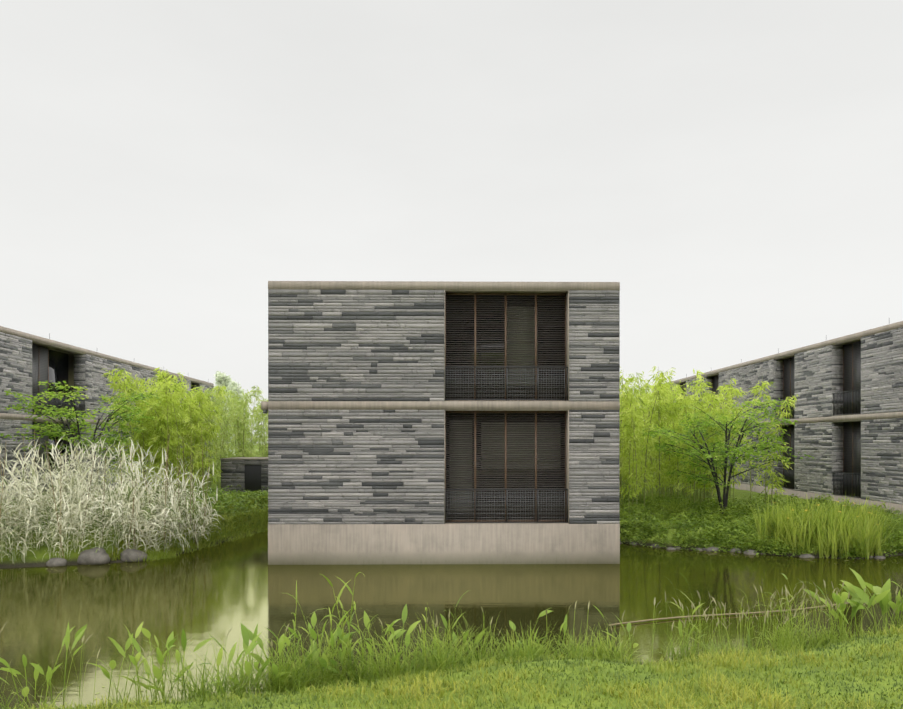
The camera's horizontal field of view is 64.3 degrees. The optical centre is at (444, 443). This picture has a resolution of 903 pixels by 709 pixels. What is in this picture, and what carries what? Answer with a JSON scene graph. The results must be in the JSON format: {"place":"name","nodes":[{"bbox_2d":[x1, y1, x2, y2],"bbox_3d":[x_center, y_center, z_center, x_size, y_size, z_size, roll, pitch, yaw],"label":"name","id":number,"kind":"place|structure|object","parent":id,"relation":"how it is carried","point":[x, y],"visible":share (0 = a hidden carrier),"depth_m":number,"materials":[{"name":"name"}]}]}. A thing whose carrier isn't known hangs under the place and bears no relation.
{"place":"outdoors","nodes":[
{"label":"outdoors","id":0,"kind":"place"},
{"bbox_2d":[0,530,902,708],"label":"pond water","id":1,"kind":"structure","parent":0,"point":[217,592],"depth_m":14.97,"materials":[{"name":"green liquid"}]},
{"bbox_2d":[77,547,109,564],"bbox_3d":[-9.740,3.120,20.049,0.883,0.434,0.698,0,0,-1],"label":"rock","id":2,"kind":"object","parent":1,"relation":"on","point":[100,556],"visible":1,"depth_m":19.78,"materials":[{"name":"grey stone"}]},
{"bbox_2d":[702,547,718,551],"bbox_3d":[8.297,3.295,22.330,0.524,0.178,0.379,0,0,-1],"label":"rock","id":3,"kind":"object","parent":1,"relation":"on","point":[708,549],"visible":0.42,"depth_m":22.21,"materials":[{"name":"grey stone"}]},
{"bbox_2d":[729,548,740,551],"bbox_3d":[9.009,3.298,22.148,0.478,0.168,0.318,0,0,-1],"label":"rock","id":4,"kind":"object","parent":1,"relation":"on","point":[733,549],"visible":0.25,"depth_m":22.04,"materials":[{"name":"grey stone"}]},
{"bbox_2d":[744,550,756,554],"bbox_3d":[9.260,3.296,21.685,0.428,0.166,0.340,0,0,-1],"label":"rock","id":5,"kind":"object","parent":1,"relation":"on","point":[748,552],"visible":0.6,"depth_m":21.61,"materials":[{"name":"grey stone"}]},
{"bbox_2d":[800,554,814,557],"bbox_3d":[10.620,3.305,21.058,0.455,0.144,0.338,0,0,-1],"label":"rock","id":6,"kind":"object","parent":1,"relation":"on","point":[806,556],"visible":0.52,"depth_m":20.95,"materials":[{"name":"grey stone"}]},
{"bbox_2d":[0,445,902,708],"bbox_3d":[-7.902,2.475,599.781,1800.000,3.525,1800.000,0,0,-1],"label":"ground","id":7,"kind":"structure","parent":0,"point":[31,560],"depth_m":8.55,"materials":[{"name":"green plant"}]},
{"bbox_2d":[46,558,66,566],"bbox_3d":[-10.599,3.238,19.681,0.532,0.228,0.458,0,0,-1],"label":"rock","id":8,"kind":"object","parent":7,"relation":"on","point":[53,562],"visible":0.9,"depth_m":19.51,"materials":[{"name":"grey stone"}]},
{"bbox_2d":[0,381,161,495],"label":"tree","id":9,"kind":"object","parent":7,"relation":"on","point":[60,431],"visible":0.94,"depth_m":26.16,"materials":[{"name":"green plant"}]},
{"bbox_2d":[0,326,213,506],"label":"house","id":10,"kind":"structure","parent":7,"relation":"on","point":[28,362],"depth_m":31.75,"materials":[{"name":"stone"}]},
{"bbox_2d":[0,427,222,564],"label":"ornamental grass","id":11,"kind":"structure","parent":7,"relation":"on","point":[134,507],"depth_m":21.14,"materials":[{"name":"white plant"}]},
{"bbox_2d":[0,484,267,561],"bbox_3d":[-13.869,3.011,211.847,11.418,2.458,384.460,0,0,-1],"label":"bank plants","id":12,"kind":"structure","parent":7,"relation":"on","point":[238,508],"depth_m":25.50,"materials":[{"name":"green plant"}]},
{"bbox_2d":[120,549,148,561],"bbox_3d":[-8.862,3.164,20.474,0.808,0.339,0.637,0,0,-1],"label":"rock","id":13,"kind":"object","parent":7,"relation":"on","point":[131,555],"visible":0.9,"depth_m":20.26,"materials":[{"name":"grey stone"}]},
{"bbox_2d":[101,367,226,496],"bbox_3d":[-12.600,-0.433,32.231,4.961,5.721,6.081,0,0,-1],"label":"bamboo","id":14,"kind":"object","parent":7,"relation":"on","point":[165,424],"visible":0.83,"depth_m":30.99,"materials":[{"name":"green plant"}]},
{"bbox_2d":[148,380,267,490],"bbox_3d":[-10.650,-0.523,43.663,9.797,5.899,17.636,0,0,-1],"label":"bamboo","id":15,"kind":"object","parent":7,"relation":"on","point":[243,436],"visible":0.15,"depth_m":39.26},
{"bbox_2d":[213,371,234,447],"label":"conifer tree","id":16,"kind":"object","parent":7,"relation":"on","point":[218,382],"visible":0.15,"depth_m":63.51,"materials":[{"name":"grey plant"}]},
{"bbox_2d":[216,374,234,453],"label":"conifer tree","id":17,"kind":"object","parent":7,"relation":"on","point":[226,384],"visible":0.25,"depth_m":59.97,"materials":[{"name":"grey plant"}]},
{"bbox_2d":[229,381,245,449],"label":"conifer tree","id":18,"kind":"object","parent":7,"relation":"on","point":[233,383],"visible":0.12,"depth_m":69.41,"materials":[{"name":"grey plant"}]},
{"bbox_2d":[231,383,248,454],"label":"conifer tree","id":19,"kind":"object","parent":7,"relation":"on","point":[237,390],"visible":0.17,"depth_m":66.94,"materials":[{"name":"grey plant"}]},
{"bbox_2d":[220,457,267,493],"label":"house","id":20,"kind":"structure","parent":7,"relation":"on","point":[247,474],"depth_m":34.70,"materials":[{"name":"stone"}]},
{"bbox_2d":[261,281,619,564],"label":"house","id":21,"kind":"structure","parent":7,"relation":"on","point":[434,422],"depth_m":19.83,"materials":[{"name":"stone"}]},
{"bbox_2d":[0,568,902,708],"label":"margin plants","id":22,"kind":"object","parent":7,"relation":"on","point":[288,677],"visible":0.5,"depth_m":9.97,"materials":[{"name":"green plant"}]},
{"bbox_2d":[621,381,656,485],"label":"bamboo","id":23,"kind":"object","parent":7,"relation":"on","point":[639,407],"depth_m":44.27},
{"bbox_2d":[619,366,797,507],"bbox_3d":[9.396,-0.231,33.754,9.701,6.008,13.762,0,0,-1],"label":"bamboo","id":24,"kind":"object","parent":7,"relation":"on","point":[663,410],"visible":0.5,"depth_m":30.03,"materials":[{"name":"green plant"}]},
{"bbox_2d":[632,397,813,514],"bbox_3d":[10.363,0.496,26.789,5.759,4.483,5.394,0,0,-21],"label":"tree","id":25,"kind":"object","parent":7,"relation":"on","point":[745,423],"visible":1,"depth_m":26.28,"materials":[{"name":"green plant"}]},
{"bbox_2d":[619,489,902,558],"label":"bank plants","id":26,"kind":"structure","parent":7,"relation":"on","point":[839,527],"depth_m":22.53,"materials":[{"name":"green plant"}]},
{"bbox_2d":[653,321,902,517],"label":"house","id":27,"kind":"structure","parent":7,"relation":"on","point":[845,431],"depth_m":30.86,"materials":[{"name":"stone"}]},
{"bbox_2d":[874,556,884,558],"bbox_3d":[12.644,3.315,20.858,0.293,0.102,0.249,0,0,-38],"label":"rock","id":28,"kind":"object","parent":7,"relation":"on","point":[879,557],"visible":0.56,"depth_m":20.79,"materials":[{"name":"grey stone"}]},
{"bbox_2d":[0,0,902,444],"label":"sky","id":29,"kind":"structure","parent":0,"point":[736,166],"materials":[{"name":"white"}]},
{"bbox_2d":[10,548,897,700],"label":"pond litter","id":30,"kind":"object","parent":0,"point":[652,619],"visible":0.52,"depth_m":13.76,"materials":[{"name":"brown plant"}]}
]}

